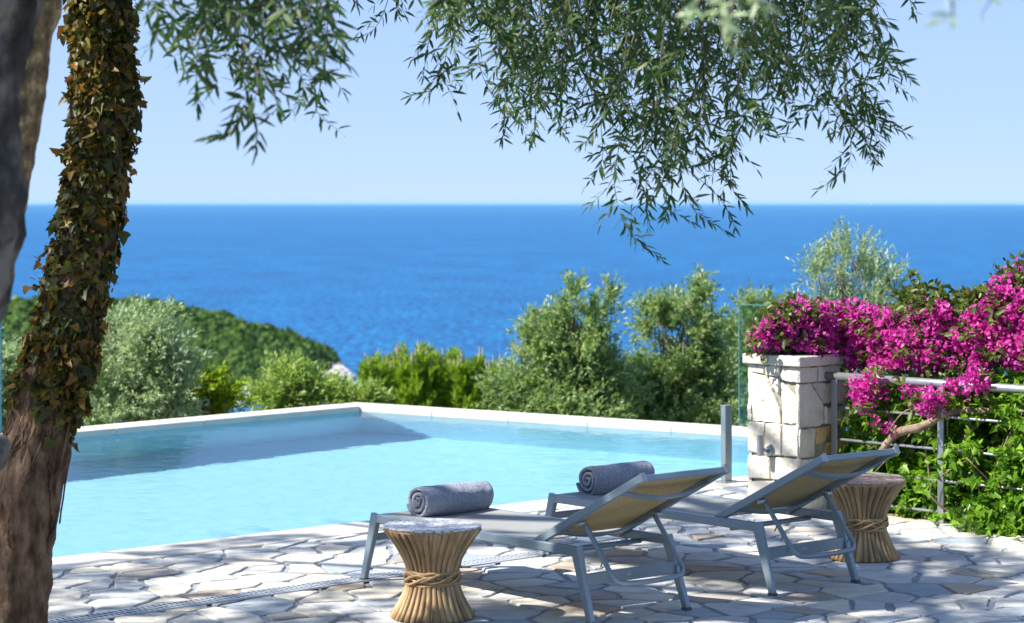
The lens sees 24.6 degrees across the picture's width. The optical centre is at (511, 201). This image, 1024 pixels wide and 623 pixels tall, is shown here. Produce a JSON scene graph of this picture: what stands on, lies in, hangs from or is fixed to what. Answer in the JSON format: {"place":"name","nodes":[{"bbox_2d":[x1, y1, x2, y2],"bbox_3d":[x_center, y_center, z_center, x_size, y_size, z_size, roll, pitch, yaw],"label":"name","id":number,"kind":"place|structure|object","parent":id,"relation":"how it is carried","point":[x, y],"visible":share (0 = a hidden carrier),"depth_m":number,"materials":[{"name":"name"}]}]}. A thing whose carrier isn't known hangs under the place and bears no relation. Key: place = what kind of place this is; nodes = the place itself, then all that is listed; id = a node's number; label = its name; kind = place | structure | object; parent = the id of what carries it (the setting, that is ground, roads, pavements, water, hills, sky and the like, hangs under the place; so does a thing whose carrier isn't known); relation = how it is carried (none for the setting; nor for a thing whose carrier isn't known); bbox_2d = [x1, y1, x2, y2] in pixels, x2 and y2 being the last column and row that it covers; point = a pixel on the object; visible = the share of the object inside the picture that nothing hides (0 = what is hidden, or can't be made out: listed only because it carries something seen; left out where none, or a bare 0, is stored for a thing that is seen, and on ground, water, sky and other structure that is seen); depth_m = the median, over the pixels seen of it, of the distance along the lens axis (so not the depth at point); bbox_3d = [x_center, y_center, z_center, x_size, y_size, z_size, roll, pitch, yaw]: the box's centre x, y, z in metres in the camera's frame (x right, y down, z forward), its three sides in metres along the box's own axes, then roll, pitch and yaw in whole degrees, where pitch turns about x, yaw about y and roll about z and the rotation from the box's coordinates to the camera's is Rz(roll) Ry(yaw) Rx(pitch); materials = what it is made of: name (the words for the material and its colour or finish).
{"place":"outdoors","nodes":[
{"label":"outdoors","id":0,"kind":"place"},
{"bbox_2d":[3,313,341,388],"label":"headland hill","id":1,"kind":"structure","parent":0,"point":[225,356],"depth_m":802.45,"materials":[{"name":"green plant"}]},
{"bbox_2d":[2,294,340,385],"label":"headland forest","id":2,"kind":"object","parent":1,"relation":"on","point":[242,343],"visible":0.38,"depth_m":822.14,"materials":[{"name":"green plant"}]},
{"bbox_2d":[11,204,1023,438],"bbox_3d":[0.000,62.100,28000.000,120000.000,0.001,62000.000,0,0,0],"label":"sea","id":3,"kind":"structure","parent":0,"point":[350,284],"depth_m":2669.85,"materials":[{"name":"liquid"}]},
{"bbox_2d":[236,362,355,406],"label":"shore rocks","id":4,"kind":"object","parent":3,"relation":"in","point":[343,369],"visible":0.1,"depth_m":822.85,"materials":[{"name":"white stone"}]},
{"bbox_2d":[28,0,1023,203],"label":"sky","id":5,"kind":"structure","parent":0,"point":[966,118],"materials":[{"name":"blue"}]},
{"bbox_2d":[48,486,1023,622],"bbox_3d":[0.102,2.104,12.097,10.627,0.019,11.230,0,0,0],"label":"terrace paving","id":6,"kind":"structure","parent":0,"point":[723,587],"depth_m":12.94,"materials":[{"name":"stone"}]},
{"bbox_2d":[0,0,151,622],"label":"ivy tree","id":7,"kind":"object","parent":6,"relation":"on","point":[55,372],"visible":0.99,"depth_m":10.88,"materials":[{"name":"green plant"}]},
{"bbox_2d":[48,539,619,622],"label":"drain channel","id":8,"kind":"object","parent":6,"relation":"on","point":[238,596],"visible":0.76,"depth_m":12.57,"materials":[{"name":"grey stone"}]},
{"bbox_2d":[383,518,481,622],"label":"reed table","id":9,"kind":"object","parent":6,"relation":"on","point":[432,551],"visible":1,"depth_m":11.73,"materials":[{"name":"wicker"}]},
{"bbox_2d":[0,0,1001,470],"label":"olive tree","id":10,"kind":"object","parent":6,"relation":"on","point":[28,28],"visible":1,"depth_m":9.78,"materials":[{"name":"green plant"}]},
{"bbox_2d":[359,464,730,622],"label":"sun lounger","id":11,"kind":"object","parent":6,"relation":"on","point":[625,509],"visible":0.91,"depth_m":11.99,"materials":[{"name":"metal"}]},
{"bbox_2d":[406,481,493,516],"bbox_3d":[-0.345,1.651,13.107,0.486,0.166,0.205,0,0,-41],"label":"rolled towel","id":12,"kind":"object","parent":11,"relation":"on","point":[445,499],"visible":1,"depth_m":13.00,"materials":[{"name":"grey fabric"}]},
{"bbox_2d":[537,446,900,595],"bbox_3d":[1.141,1.709,13.320,0.708,0.782,2.209,0,0,-41],"label":"sun lounger","id":13,"kind":"object","parent":6,"relation":"on","point":[794,492],"visible":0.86,"depth_m":12.84,"materials":[{"name":"metal"}]},
{"bbox_2d":[576,461,654,494],"bbox_3d":[0.622,1.649,14.066,0.488,0.171,0.194,0,0,-41],"label":"rolled towel","id":14,"kind":"object","parent":13,"relation":"on","point":[601,479],"visible":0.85,"depth_m":13.94,"materials":[{"name":"grey fabric"}]},
{"bbox_2d":[743,351,846,509],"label":"stone pillar","id":15,"kind":"structure","parent":6,"relation":"on","point":[788,410],"depth_m":16.02,"materials":[{"name":"stone"}]},
{"bbox_2d":[757,434,772,455],"bbox_3d":[1.720,1.660,16.013,0.109,0.148,0.068,0,0,-42],"label":"wall light","id":16,"kind":"object","parent":15,"relation":"attached to","point":[767,450],"visible":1,"depth_m":15.98,"materials":[{"name":"metal"}]},
{"bbox_2d":[828,474,905,562],"bbox_3d":[2.070,1.867,13.851,0.502,0.474,0.502,0,0,27],"label":"reed table","id":17,"kind":"object","parent":6,"relation":"on","point":[863,502],"visible":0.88,"depth_m":13.71,"materials":[{"name":"wicker"}]},
{"bbox_2d":[742,249,1023,489],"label":"bougainvillea","id":18,"kind":"object","parent":6,"relation":"on","point":[980,333],"visible":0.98,"depth_m":15.66,"materials":[{"name":"pink plant"}]},
{"bbox_2d":[824,372,1023,523],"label":"railing","id":19,"kind":"object","parent":6,"relation":"on","point":[834,377],"visible":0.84,"depth_m":15.46,"materials":[{"name":"metal"}]},
{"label":"hillside","id":20,"kind":"structure","parent":0,"visible":0},
{"bbox_2d":[1,327,21,433],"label":"olive tree","id":21,"kind":"object","parent":20,"relation":"on","point":[10,354],"visible":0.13,"depth_m":26.81,"materials":[{"name":"green plant"}]},
{"bbox_2d":[72,293,216,426],"bbox_3d":[-4.324,3.272,26.385,1.965,4.536,1.816,0,0,-31],"label":"olive tree","id":22,"kind":"object","parent":20,"relation":"on","point":[147,373],"visible":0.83,"depth_m":26.14,"materials":[{"name":"green plant"}]},
{"bbox_2d":[178,349,259,416],"bbox_3d":[-3.557,3.780,27.403,1.228,4.129,1.052,0,0,0],"label":"broadleaf shrub","id":23,"kind":"object","parent":20,"relation":"on","point":[221,392],"visible":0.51,"depth_m":27.27,"materials":[{"name":"green plant"}]},
{"bbox_2d":[234,348,396,411],"bbox_3d":[-2.507,4.269,30.025,2.200,4.806,1.204,0,0,0],"label":"olive shrub","id":24,"kind":"object","parent":20,"relation":"on","point":[293,381],"visible":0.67,"depth_m":29.80,"materials":[{"name":"green plant"}]},
{"bbox_2d":[355,352,396,404],"bbox_3d":[-2.351,6.651,39.981,1.007,8.203,0.899,0,0,0],"label":"pine tree","id":25,"kind":"object","parent":20,"relation":"on","point":[367,367],"visible":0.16,"depth_m":39.85,"materials":[{"name":"green plant"}]},
{"bbox_2d":[370,343,410,403],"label":"pine tree","id":26,"kind":"object","parent":20,"relation":"on","point":[396,355],"visible":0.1,"depth_m":40.87,"materials":[{"name":"green plant"}]},
{"bbox_2d":[392,338,445,407],"bbox_3d":[-1.656,6.517,40.016,1.136,8.435,1.138,0,0,34],"label":"pine tree","id":27,"kind":"object","parent":20,"relation":"on","point":[418,382],"visible":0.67,"depth_m":39.79,"materials":[{"name":"green plant"}]},
{"bbox_2d":[430,344,463,407],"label":"pine tree","id":28,"kind":"object","parent":20,"relation":"on","point":[451,354],"visible":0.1,"depth_m":40.79,"materials":[{"name":"green plant"}]},
{"bbox_2d":[441,346,490,409],"bbox_3d":[-0.731,6.580,39.978,1.053,8.247,1.063,0,0,0],"label":"pine tree","id":29,"kind":"object","parent":20,"relation":"on","point":[463,392],"visible":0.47,"depth_m":39.82,"materials":[{"name":"green plant"}]},
{"bbox_2d":[483,354,510,410],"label":"pine tree","id":30,"kind":"object","parent":20,"relation":"on","point":[493,366],"visible":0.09,"depth_m":40.81,"materials":[{"name":"green plant"}]},
{"bbox_2d":[469,267,658,419],"bbox_3d":[0.700,3.588,28.929,2.120,5.606,2.378,0,0,29],"label":"olive tree","id":31,"kind":"object","parent":20,"relation":"on","point":[571,369],"visible":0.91,"depth_m":28.71,"materials":[{"name":"green plant"}]},
{"bbox_2d":[602,263,748,425],"bbox_3d":[2.147,3.736,29.868,2.061,5.967,2.031,0,0,-30],"label":"olive tree","id":32,"kind":"object","parent":20,"relation":"on","point":[689,383],"visible":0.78,"depth_m":29.68,"materials":[{"name":"green plant"}]},
{"bbox_2d":[712,278,785,426],"bbox_3d":[3.300,4.538,32.984,1.856,6.947,1.901,0,0,-44],"label":"olive tree","id":33,"kind":"object","parent":20,"relation":"on","point":[748,314],"visible":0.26,"depth_m":32.84,"materials":[{"name":"green plant"}]},
{"bbox_2d":[780,215,921,426],"bbox_3d":[3.492,2.315,24.060,1.682,4.376,1.492,0,0,0],"label":"olive tree","id":34,"kind":"object","parent":20,"relation":"on","point":[841,285],"visible":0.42,"depth_m":23.89,"materials":[{"name":"green plant"}]},
{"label":"pool basin","id":35,"kind":"structure","parent":0,"visible":0},
{"bbox_2d":[52,402,747,570],"bbox_3d":[-3.051,2.125,17.408,7.448,0.062,13.995,0,0,42],"label":"pool coping","id":36,"kind":"object","parent":35,"relation":"on","point":[97,559],"visible":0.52,"depth_m":21.83,"materials":[{"name":"stone"}]},
{"bbox_2d":[0,320,1,432],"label":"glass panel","id":37,"kind":"object","parent":36,"relation":"on","point":[1,376],"visible":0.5,"depth_m":21.15,"materials":[{"name":"glass"}]},
{"bbox_2d":[715,405,736,482],"bbox_3d":[1.601,1.806,17.551,0.130,0.576,0.110,0,0,-43],"label":"steel post","id":38,"kind":"object","parent":36,"relation":"on","point":[726,434],"visible":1,"depth_m":17.53,"materials":[{"name":"silver metal"}]},
{"bbox_2d":[739,304,767,425],"bbox_3d":[2.772,1.531,21.429,1.607,1.158,0.050,0,0,35],"label":"glass panel","id":39,"kind":"object","parent":36,"relation":"on","point":[739,355],"visible":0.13,"depth_m":21.88,"materials":[{"name":"glass"}]},
{"bbox_2d":[52,411,751,557],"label":"pool water","id":40,"kind":"structure","parent":35,"relation":"in","point":[148,488],"depth_m":19.02,"materials":[{"name":"blue liquid"}]},
{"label":"planting bed","id":41,"kind":"structure","parent":0,"visible":0},
{"bbox_2d":[827,364,1023,537],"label":"creeper hedge","id":42,"kind":"object","parent":41,"relation":"on","point":[991,507],"visible":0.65,"depth_m":15.32,"materials":[{"name":"green plant"}]}
]}

